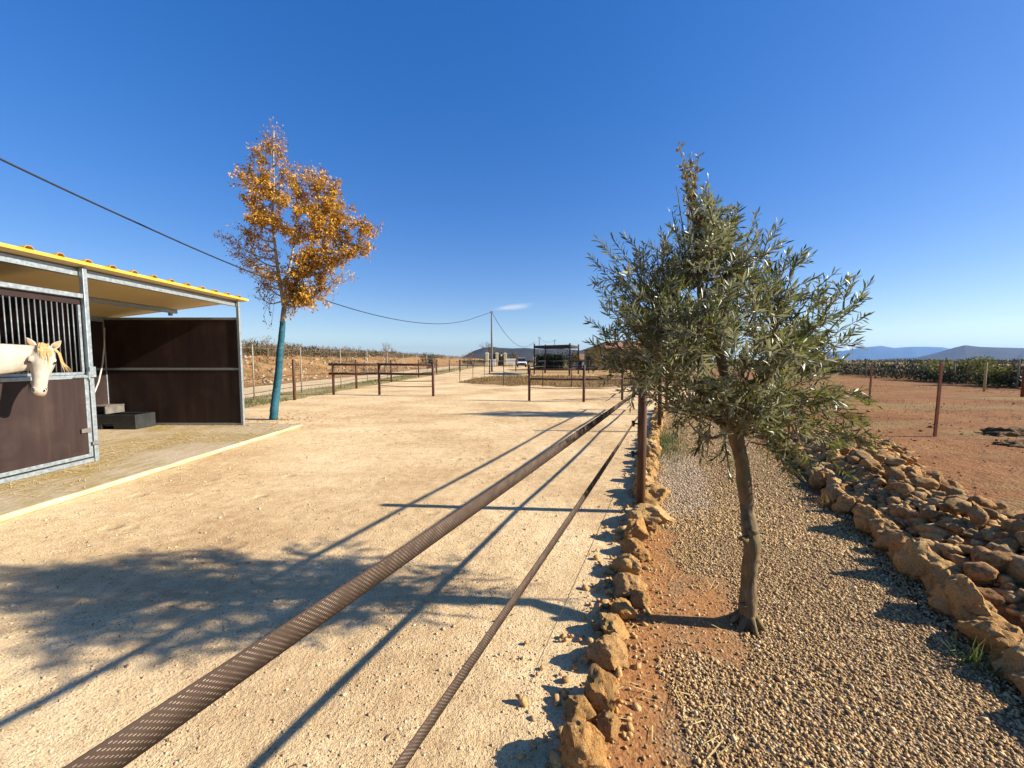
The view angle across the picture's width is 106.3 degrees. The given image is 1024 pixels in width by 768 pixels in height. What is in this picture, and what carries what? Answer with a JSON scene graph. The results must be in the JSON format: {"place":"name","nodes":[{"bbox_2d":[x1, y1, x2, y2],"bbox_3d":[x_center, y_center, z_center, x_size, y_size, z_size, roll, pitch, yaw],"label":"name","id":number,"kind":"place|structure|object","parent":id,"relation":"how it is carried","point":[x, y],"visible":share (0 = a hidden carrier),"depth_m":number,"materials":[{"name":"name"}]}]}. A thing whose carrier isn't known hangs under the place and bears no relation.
{"place":"outdoors","nodes":[
{"label":"outdoors","id":0,"kind":"place"},
{"bbox_2d":[0,366,694,767],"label":"yard","id":1,"kind":"structure","parent":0,"point":[492,412],"depth_m":2.57,"materials":[{"name":"sand"}]},
{"bbox_2d":[0,424,300,522],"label":"slab edging","id":2,"kind":"object","parent":1,"relation":"on","point":[27,510],"visible":1,"depth_m":4.62,"materials":[{"name":"concrete"}]},
{"bbox_2d":[0,424,302,514],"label":"concrete slab","id":3,"kind":"structure","parent":1,"relation":"on","point":[149,458],"depth_m":5.90,"materials":[{"name":"concrete"}]},
{"bbox_2d":[0,337,71,396],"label":"horse","id":4,"kind":"object","parent":3,"relation":"on","point":[38,361],"visible":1,"depth_m":4.51},
{"bbox_2d":[0,242,248,483],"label":"horse stable","id":5,"kind":"structure","parent":3,"relation":"on","point":[178,370],"depth_m":6.23,"materials":[{"name":"wood"}]},
{"bbox_2d":[0,372,93,477],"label":"door","id":6,"kind":"structure","parent":5,"relation":"in","point":[55,428],"depth_m":4.96,"materials":[{"name":"wood"}]},
{"bbox_2d":[97,412,155,428],"bbox_3d":[-8.440,0.791,8.317,1.020,0.310,0.460,0,4,0],"label":"feed trough","id":7,"kind":"object","parent":3,"relation":"on","point":[129,420],"visible":0.73,"depth_m":8.09,"materials":[{"name":"black plastic"}]},
{"bbox_2d":[96,404,124,413],"bbox_3d":[-8.820,0.541,8.351,0.400,0.175,0.400,0,4,0],"label":"wooden box","id":8,"kind":"object","parent":7,"relation":"on","point":[109,408],"visible":0.72,"depth_m":8.34,"materials":[{"name":"brown wood"}]},
{"bbox_2d":[0,425,293,498],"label":"straw","id":9,"kind":"object","parent":3,"relation":"on","point":[59,475],"visible":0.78,"depth_m":6.40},
{"bbox_2d":[245,416,316,423],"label":"pale scree","id":10,"kind":"structure","parent":1,"relation":"on","point":[290,421],"depth_m":9.45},
{"bbox_2d":[213,116,383,419],"bbox_3d":[-5.106,-2.742,9.458,4.154,7.445,2.059,1,4,19],"label":"autumn tree","id":11,"kind":"object","parent":1,"relation":"on","point":[302,295],"visible":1,"depth_m":9.23,"materials":[{"name":"orange plant"}]},
{"bbox_2d":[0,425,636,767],"bbox_3d":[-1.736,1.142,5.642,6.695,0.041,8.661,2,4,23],"label":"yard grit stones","id":12,"kind":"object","parent":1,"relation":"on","point":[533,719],"visible":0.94,"depth_m":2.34,"materials":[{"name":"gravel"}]},
{"bbox_2d":[328,362,434,395],"bbox_3d":[-5.478,-0.149,16.200,4.641,1.550,0.370,0,4,7],"label":"post and rail fence","id":13,"kind":"object","parent":1,"relation":"on","point":[333,373],"visible":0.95,"depth_m":16.27,"materials":[{"name":"metal"}]},
{"bbox_2d":[491,311,492,371],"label":"utility pole","id":14,"kind":"object","parent":1,"relation":"on","point":[491,344],"visible":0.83,"depth_m":47.18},
{"bbox_2d":[0,158,490,323],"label":"overhead cable","id":15,"kind":"object","parent":14,"relation":"attached to","point":[30,173],"visible":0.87,"depth_m":9.69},
{"bbox_2d":[459,376,664,387],"bbox_3d":[4.666,-0.298,28.309,16.535,0.001,15.668,0,4,0],"label":"dry grass patch","id":16,"kind":"object","parent":1,"relation":"on","point":[594,382],"visible":0.43,"depth_m":25.16,"materials":[{"name":"plant"}]},
{"bbox_2d":[459,362,630,386],"bbox_3d":[-0.603,-0.801,27.673,6.380,1.400,17.622,-2,4,-32],"label":"pen fence","id":17,"kind":"object","parent":16,"relation":"on","point":[542,365],"visible":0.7,"depth_m":21.45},
{"bbox_2d":[459,374,664,387],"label":"dry weeds","id":18,"kind":"object","parent":16,"relation":"on","point":[537,376],"visible":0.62,"depth_m":26.93,"materials":[{"name":"plant"}]},
{"bbox_2d":[515,427,669,767],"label":"kerb rubble","id":19,"kind":"object","parent":1,"relation":"on","point":[554,757],"visible":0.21,"depth_m":2.02,"materials":[{"name":"stone"}]},
{"bbox_2d":[528,365,706,401],"bbox_3d":[4.418,0.000,14.552,7.676,1.460,0.978,-1,4,-14],"label":"post and rail fence","id":20,"kind":"object","parent":1,"relation":"on","point":[622,378],"visible":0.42,"depth_m":13.90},
{"bbox_2d":[244,366,464,397],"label":"track","id":21,"kind":"structure","parent":0,"point":[248,391],"depth_m":24.23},
{"bbox_2d":[244,366,478,407],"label":"verge","id":22,"kind":"structure","parent":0,"point":[289,396],"depth_m":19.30,"materials":[{"name":"plant"}]},
{"bbox_2d":[242,344,469,399],"bbox_3d":[-9.505,-2.401,46.141,0.057,2.160,79.648,0,4,0],"label":"wire fence","id":23,"kind":"object","parent":22,"relation":"on","point":[252,365],"visible":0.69,"depth_m":18.62,"materials":[{"name":"metal"}]},
{"bbox_2d":[243,360,473,399],"bbox_3d":[-7.973,-1.923,43.415,0.124,1.650,69.207,0,4,0],"label":"electric tape fence","id":24,"kind":"object","parent":22,"relation":"on","point":[293,375],"visible":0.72,"depth_m":16.09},
{"bbox_2d":[242,351,484,387],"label":"stony bank","id":25,"kind":"structure","parent":0,"point":[441,362],"depth_m":37.79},
{"bbox_2d":[242,348,386,381],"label":"bank weeds","id":26,"kind":"object","parent":25,"relation":"on","point":[330,369],"visible":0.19,"depth_m":37.46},
{"bbox_2d":[243,352,425,382],"bbox_3d":[-28.590,-2.742,44.538,27.269,3.345,61.231,0,4,0],"label":"bank rubble","id":27,"kind":"object","parent":25,"relation":"on","point":[272,371],"visible":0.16,"depth_m":36.11,"materials":[{"name":"stone"}]},
{"bbox_2d":[242,337,472,358],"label":"orchard scrub","id":28,"kind":"object","parent":25,"relation":"on","point":[307,351],"visible":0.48,"depth_m":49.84,"materials":[{"name":"plant"}]},
{"bbox_2d":[0,0,1023,359],"label":"sky","id":29,"kind":"structure","parent":0,"point":[491,141],"materials":[{"name":"blue"}]},
{"bbox_2d":[464,347,583,359],"bbox_3d":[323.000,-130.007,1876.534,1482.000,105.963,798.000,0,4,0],"label":"dark hill","id":30,"kind":"structure","parent":0,"point":[527,353],"depth_m":1775.72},
{"bbox_2d":[506,368,642,375],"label":"paddock","id":31,"kind":"structure","parent":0,"point":[596,372],"depth_m":44.84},
{"bbox_2d":[535,352,564,368],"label":"clipped hedge","id":32,"kind":"object","parent":31,"relation":"on","point":[551,359],"visible":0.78,"depth_m":55.89,"materials":[{"name":"green plant"}]},
{"bbox_2d":[534,343,578,374],"bbox_3d":[4.622,-2.630,39.914,6.205,3.204,4.140,3,5,43],"label":"pergola","id":33,"kind":"object","parent":31,"relation":"on","point":[569,347],"visible":0.91,"depth_m":38.77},
{"bbox_2d":[564,349,580,368],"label":"conical shrub","id":34,"kind":"object","parent":31,"relation":"on","point":[574,359],"visible":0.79,"depth_m":53.61,"materials":[{"name":"green plant"}]},
{"bbox_2d":[527,360,644,373],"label":"dark rail fence","id":35,"kind":"object","parent":31,"relation":"on","point":[568,366],"visible":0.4,"depth_m":42.30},
{"bbox_2d":[581,341,679,368],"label":"yellow house","id":36,"kind":"structure","parent":31,"relation":"on","point":[620,344],"depth_m":62.08,"materials":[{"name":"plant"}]},
{"bbox_2d":[244,360,1023,414],"bbox_3d":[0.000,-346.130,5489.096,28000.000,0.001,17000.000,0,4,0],"label":"ground","id":37,"kind":"structure","parent":0,"point":[530,363],"depth_m":99.97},
{"bbox_2d":[456,358,1023,363],"bbox_3d":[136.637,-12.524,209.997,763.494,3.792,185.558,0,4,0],"label":"distant orchard","id":38,"kind":"object","parent":37,"relation":"on","point":[916,361],"visible":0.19,"depth_m":142.25,"materials":[{"name":"green plant"}]},
{"bbox_2d":[755,361,1021,387],"bbox_3d":[41.369,-1.783,43.123,16.045,2.037,76.927,1,4,20],"label":"orchard hedge","id":39,"kind":"object","parent":37,"relation":"on","point":[920,378],"depth_m":28.42,"materials":[{"name":"plant"}]},
{"bbox_2d":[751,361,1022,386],"bbox_3d":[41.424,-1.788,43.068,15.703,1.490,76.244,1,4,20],"label":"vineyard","id":40,"kind":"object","parent":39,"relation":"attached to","point":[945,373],"visible":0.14,"depth_m":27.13,"materials":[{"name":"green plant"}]},
{"bbox_2d":[592,404,1023,767],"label":"gravel bed","id":41,"kind":"object","parent":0,"point":[676,745],"visible":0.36,"depth_m":1.87,"materials":[{"name":"gravel"}]},
{"bbox_2d":[63,370,668,767],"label":"electric tape fence","id":42,"kind":"object","parent":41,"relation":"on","point":[129,743],"visible":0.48,"depth_m":0.58,"materials":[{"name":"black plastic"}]},
{"bbox_2d":[563,694,595,722],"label":"kerb stone","id":43,"kind":"object","parent":41,"relation":"on","point":[580,705],"visible":0.77,"depth_m":1.60,"materials":[{"name":"stone"}]},
{"bbox_2d":[557,715,609,767],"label":"kerb stone","id":44,"kind":"object","parent":41,"relation":"on","point":[582,743],"visible":0.98,"depth_m":1.39,"materials":[{"name":"stone"}]},
{"bbox_2d":[584,663,619,713],"bbox_3d":[0.391,1.354,1.690,0.154,0.168,0.149,2,4,26],"label":"kerb stone","id":45,"kind":"object","parent":41,"relation":"on","point":[601,686],"visible":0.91,"depth_m":1.66,"materials":[{"name":"stone"}]},
{"bbox_2d":[586,632,629,670],"bbox_3d":[0.483,1.322,1.914,0.214,0.144,0.189,13,17,17],"label":"kerb stone","id":46,"kind":"object","parent":41,"relation":"on","point":[608,652],"visible":0.92,"depth_m":1.86,"materials":[{"name":"stone"}]},
{"bbox_2d":[597,710,621,741],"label":"kerb stone","id":47,"kind":"object","parent":41,"relation":"on","point":[609,723],"visible":0.88,"depth_m":1.52,"materials":[{"name":"stone"}]},
{"bbox_2d":[599,613,629,640],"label":"kerb stone","id":48,"kind":"object","parent":41,"relation":"on","point":[611,623],"visible":0.81,"depth_m":2.06,"materials":[{"name":"stone"}]},
{"bbox_2d":[610,597,636,619],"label":"kerb stone","id":49,"kind":"object","parent":41,"relation":"on","point":[622,608],"visible":0.94,"depth_m":2.20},
{"bbox_2d":[611,553,641,574],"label":"kerb stone","id":50,"kind":"object","parent":41,"relation":"on","point":[626,562],"visible":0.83,"depth_m":2.66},
{"bbox_2d":[613,572,645,597],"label":"kerb stone","id":51,"kind":"object","parent":41,"relation":"on","point":[625,584],"visible":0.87,"depth_m":2.42,"materials":[{"name":"stone"}]},
{"bbox_2d":[620,538,643,553],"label":"kerb stone","id":52,"kind":"object","parent":41,"relation":"on","point":[630,545],"visible":0.76,"depth_m":2.95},
{"bbox_2d":[623,517,648,542],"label":"kerb stone","id":53,"kind":"object","parent":41,"relation":"on","point":[636,528],"visible":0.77,"depth_m":3.15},
{"bbox_2d":[630,548,651,562],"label":"kerb stone","id":54,"kind":"object","parent":41,"relation":"on","point":[641,555],"visible":0.71,"depth_m":2.85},
{"bbox_2d":[630,589,651,607],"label":"kerb stone","id":55,"kind":"object","parent":41,"relation":"on","point":[640,599],"visible":0.93,"depth_m":2.32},
{"bbox_2d":[626,503,673,525],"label":"kerb stone","id":56,"kind":"object","parent":41,"relation":"on","point":[649,512],"visible":0.88,"depth_m":3.44,"materials":[{"name":"stone"}]},
{"bbox_2d":[646,443,661,455],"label":"kerb stone","id":57,"kind":"object","parent":41,"relation":"on","point":[655,448],"visible":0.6,"depth_m":5.87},
{"bbox_2d":[645,483,670,505],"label":"kerb stone","id":58,"kind":"object","parent":41,"relation":"on","point":[656,494],"visible":0.55,"depth_m":3.93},
{"bbox_2d":[624,425,697,475],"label":"bed weeds","id":59,"kind":"object","parent":41,"relation":"on","point":[666,446],"visible":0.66,"depth_m":6.44,"materials":[{"name":"plant"}]},
{"bbox_2d":[618,523,753,767],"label":"dry stalks","id":60,"kind":"object","parent":41,"relation":"on","point":[711,753],"visible":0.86,"depth_m":1.73,"materials":[{"name":"plant"}]},
{"bbox_2d":[654,449,724,527],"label":"grey chippings","id":61,"kind":"object","parent":41,"relation":"on","point":[689,486],"visible":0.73,"depth_m":4.57,"materials":[{"name":"gravel"}]},
{"bbox_2d":[679,274,743,400],"bbox_3d":[5.086,-1.026,10.197,1.234,3.936,1.977,-9,10,-69],"label":"olive tree","id":62,"kind":"object","parent":41,"relation":"on","point":[707,300],"visible":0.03,"depth_m":9.88,"materials":[{"name":"green plant"}]},
{"bbox_2d":[583,140,897,636],"bbox_3d":[1.295,0.013,2.280,1.977,2.812,1.234,-2,4,-33],"label":"olive tree","id":63,"kind":"object","parent":41,"relation":"on","point":[671,325],"visible":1,"depth_m":2.06,"materials":[{"name":"green plant"}]},
{"bbox_2d":[658,415,884,562],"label":"gravel pebbles","id":64,"kind":"object","parent":41,"relation":"on","point":[803,503],"visible":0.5,"depth_m":3.92,"materials":[{"name":"gravel"}]},
{"bbox_2d":[939,628,1009,680],"bbox_3d":[2.288,1.298,1.863,0.306,0.155,0.325,0,4,0],"label":"grass tuft","id":65,"kind":"object","parent":41,"relation":"on","point":[973,656],"visible":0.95,"depth_m":1.87,"materials":[{"name":"plant"}]},
{"bbox_2d":[692,370,1023,717],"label":"red field","id":66,"kind":"structure","parent":0,"point":[971,466],"depth_m":8.07,"materials":[{"name":"soil"}]},
{"bbox_2d":[809,471,825,489],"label":"edging stone","id":67,"kind":"object","parent":66,"relation":"on","point":[817,480],"visible":0.89,"depth_m":4.46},
{"bbox_2d":[821,484,846,504],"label":"edging stone","id":68,"kind":"object","parent":66,"relation":"on","point":[836,490],"visible":0.67,"depth_m":4.02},
{"bbox_2d":[831,494,855,514],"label":"edging stone","id":69,"kind":"object","parent":66,"relation":"on","point":[845,503],"visible":0.77,"depth_m":3.71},
{"bbox_2d":[854,505,881,533],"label":"edging stone","id":70,"kind":"object","parent":66,"relation":"on","point":[863,514],"visible":0.73,"depth_m":3.26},
{"bbox_2d":[868,517,899,538],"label":"edging stone","id":71,"kind":"object","parent":66,"relation":"on","point":[878,527],"visible":0.59,"depth_m":3.14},
{"bbox_2d":[872,532,908,551],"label":"edging stone","id":72,"kind":"object","parent":66,"relation":"on","point":[883,542],"visible":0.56,"depth_m":2.96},
{"bbox_2d":[887,541,904,561],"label":"edging stone","id":73,"kind":"object","parent":66,"relation":"on","point":[895,546],"visible":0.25,"depth_m":2.83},
{"bbox_2d":[807,442,1023,629],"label":"rock bed soil","id":74,"kind":"object","parent":66,"relation":"on","point":[1012,620],"visible":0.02,"depth_m":2.33,"materials":[{"name":"soil"}]},
{"bbox_2d":[853,496,876,508],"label":"edging stone","id":75,"kind":"object","parent":74,"relation":"on","point":[863,500],"visible":0.31,"depth_m":3.66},
{"bbox_2d":[786,428,1023,633],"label":"rocks","id":76,"kind":"object","parent":74,"relation":"on","point":[934,536],"visible":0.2,"depth_m":2.98,"materials":[{"name":"stone"}]},
{"bbox_2d":[859,458,878,468],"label":"heap stone","id":77,"kind":"object","parent":76,"relation":"on","point":[868,463],"visible":0.9,"depth_m":4.33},
{"bbox_2d":[883,457,906,465],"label":"heap stone","id":78,"kind":"object","parent":76,"relation":"on","point":[893,461],"visible":1,"depth_m":4.31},
{"bbox_2d":[885,467,905,480],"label":"heap stone","id":79,"kind":"object","parent":76,"relation":"on","point":[898,474],"visible":0.92,"depth_m":3.93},
{"bbox_2d":[893,483,914,495],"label":"heap stone","id":80,"kind":"object","parent":76,"relation":"on","point":[904,489],"visible":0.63,"depth_m":3.60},
{"bbox_2d":[896,507,914,518],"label":"heap stone","id":81,"kind":"object","parent":76,"relation":"on","point":[904,512],"visible":0.95,"depth_m":3.23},
{"bbox_2d":[919,508,939,519],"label":"heap stone","id":82,"kind":"object","parent":76,"relation":"on","point":[927,514],"visible":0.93,"depth_m":3.13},
{"bbox_2d":[937,521,964,532],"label":"heap stone","id":83,"kind":"object","parent":76,"relation":"on","point":[954,527],"visible":1,"depth_m":2.87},
{"bbox_2d":[945,497,971,512],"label":"heap stone","id":84,"kind":"object","parent":76,"relation":"on","point":[956,504],"visible":0.94,"depth_m":3.05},
{"bbox_2d":[967,504,988,524],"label":"heap stone","id":85,"kind":"object","parent":76,"relation":"on","point":[976,514],"visible":1,"depth_m":2.87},
{"bbox_2d":[963,561,998,581],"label":"heap stone","id":86,"kind":"object","parent":76,"relation":"on","point":[977,571],"visible":0.96,"depth_m":2.35,"materials":[{"name":"stone"}]},
{"bbox_2d":[971,495,996,508],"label":"heap stone","id":87,"kind":"object","parent":76,"relation":"on","point":[982,501],"visible":0.96,"depth_m":3.15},
{"bbox_2d":[979,550,1011,572],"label":"heap stone","id":88,"kind":"object","parent":76,"relation":"on","point":[998,560],"visible":0.7,"depth_m":2.39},
{"bbox_2d":[955,523,984,537],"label":"heap stone","id":89,"kind":"object","parent":74,"relation":"on","point":[975,533],"visible":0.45,"depth_m":2.85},
{"bbox_2d":[970,546,1005,573],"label":"heap stone","id":90,"kind":"object","parent":74,"relation":"on","point":[976,551],"visible":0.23,"depth_m":2.51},
{"bbox_2d":[977,587,1005,605],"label":"heap stone","id":91,"kind":"object","parent":74,"relation":"on","point":[992,596],"visible":0.26,"depth_m":2.23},
{"bbox_2d":[988,536,1020,551],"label":"heap stone","id":92,"kind":"object","parent":74,"relation":"on","point":[1012,542],"visible":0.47,"depth_m":2.62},
{"bbox_2d":[999,519,1015,534],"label":"heap stone","id":93,"kind":"object","parent":74,"relation":"on","point":[1006,526],"visible":0.45,"depth_m":2.78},
{"bbox_2d":[1012,519,1023,531],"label":"heap stone","id":94,"kind":"object","parent":93,"relation":"on","point":[1017,525],"visible":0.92,"depth_m":2.70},
{"bbox_2d":[893,538,942,580],"bbox_3d":[2.766,1.208,2.612,0.240,0.311,0.183,7,14,24],"label":"edging stone","id":95,"kind":"object","parent":66,"relation":"on","point":[912,557],"visible":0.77,"depth_m":2.59,"materials":[{"name":"stone"}]},
{"bbox_2d":[812,399,1023,493],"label":"field clods","id":96,"kind":"object","parent":66,"relation":"on","point":[930,426],"visible":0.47,"depth_m":8.06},
{"bbox_2d":[933,363,943,436],"bbox_3d":[7.962,0.381,7.189,0.090,1.531,0.042,0,4,0],"label":"steel post","id":97,"kind":"object","parent":66,"relation":"on","point":[938,397],"visible":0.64,"depth_m":7.17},
{"bbox_2d":[920,568,960,596],"bbox_3d":[2.735,1.281,2.420,0.214,0.247,0.234,11,18,44],"label":"edging stone","id":98,"kind":"object","parent":66,"relation":"on","point":[932,578],"visible":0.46,"depth_m":2.42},
{"bbox_2d":[924,559,963,574],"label":"edging stone","id":99,"kind":"object","parent":66,"relation":"on","point":[933,565],"visible":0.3,"depth_m":2.49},
{"bbox_2d":[918,359,971,381],"bbox_3d":[29.047,-0.862,25.640,2.212,1.682,2.958,2,4,27],"label":"hedge bush","id":100,"kind":"object","parent":66,"relation":"on","point":[936,365],"visible":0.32,"depth_m":25.79,"materials":[{"name":"green plant"}]},
{"bbox_2d":[930,574,991,621],"bbox_3d":[2.605,1.259,2.212,0.210,0.329,0.288,2,15,15],"label":"edging stone","id":101,"kind":"object","parent":66,"relation":"on","point":[963,594],"visible":0.59,"depth_m":2.16,"materials":[{"name":"stone"}]},
{"bbox_2d":[928,583,996,616],"bbox_3d":[2.596,1.278,2.229,0.253,0.206,0.213,-8,-4,25],"label":"edging stone","id":102,"kind":"object","parent":66,"relation":"on","point":[940,605],"visible":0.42,"depth_m":2.24,"materials":[{"name":"stone"}]},
{"bbox_2d":[964,611,1008,638],"bbox_3d":[2.585,1.326,2.069,0.245,0.130,0.250,11,24,44],"label":"edging stone","id":103,"kind":"object","parent":66,"relation":"on","point":[973,616],"visible":0.13,"depth_m":2.10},
{"bbox_2d":[953,616,1023,651],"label":"edging stone","id":104,"kind":"object","parent":66,"relation":"on","point":[998,633],"visible":0.69,"depth_m":1.95,"materials":[{"name":"stone"}]},
{"bbox_2d":[967,355,1023,386],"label":"hedge bush","id":105,"kind":"object","parent":66,"relation":"on","point":[979,367],"visible":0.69,"depth_m":21.00,"materials":[{"name":"green plant"}]},
{"bbox_2d":[987,648,1006,662],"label":"edging stone","id":106,"kind":"object","parent":66,"relation":"on","point":[996,653],"visible":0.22,"depth_m":1.86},
{"bbox_2d":[979,426,1023,437],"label":"earth mound","id":107,"kind":"object","parent":66,"relation":"on","point":[1014,431],"visible":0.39,"depth_m":7.30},
{"bbox_2d":[990,440,1023,447],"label":"earth mound","id":108,"kind":"object","parent":66,"relation":"on","point":[1014,443],"visible":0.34,"depth_m":6.50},
{"bbox_2d":[991,645,1023,683],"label":"edging stone","id":109,"kind":"object","parent":66,"relation":"on","point":[1014,660],"visible":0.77,"depth_m":1.79,"materials":[{"name":"stone"}]},
{"bbox_2d":[1009,671,1023,696],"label":"edging stone","id":110,"kind":"object","parent":66,"relation":"on","point":[1017,678],"visible":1,"depth_m":1.72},
{"bbox_2d":[807,346,948,359],"bbox_3d":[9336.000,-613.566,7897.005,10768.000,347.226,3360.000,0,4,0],"label":"hill","id":111,"kind":"structure","parent":0,"point":[878,352],"depth_m":7333.24,"materials":[{"name":"blue"}]},
{"bbox_2d":[811,381,1022,441],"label":"field grass","id":112,"kind":"structure","parent":0,"point":[951,403],"depth_m":13.03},
{"bbox_2d":[876,345,1023,359],"bbox_3d":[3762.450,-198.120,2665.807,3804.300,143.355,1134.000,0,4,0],"label":"hill","id":113,"kind":"structure","parent":0,"point":[963,352],"depth_m":2453.97,"materials":[{"name":"blue"}]},
{"label":"heap stone","id":114,"kind":"object","parent":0,"visible":0},
{"bbox_2d":[914,476,939,489],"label":"heap stone","id":115,"kind":"object","parent":114,"relation":"on","point":[927,483],"visible":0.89,"depth_m":3.59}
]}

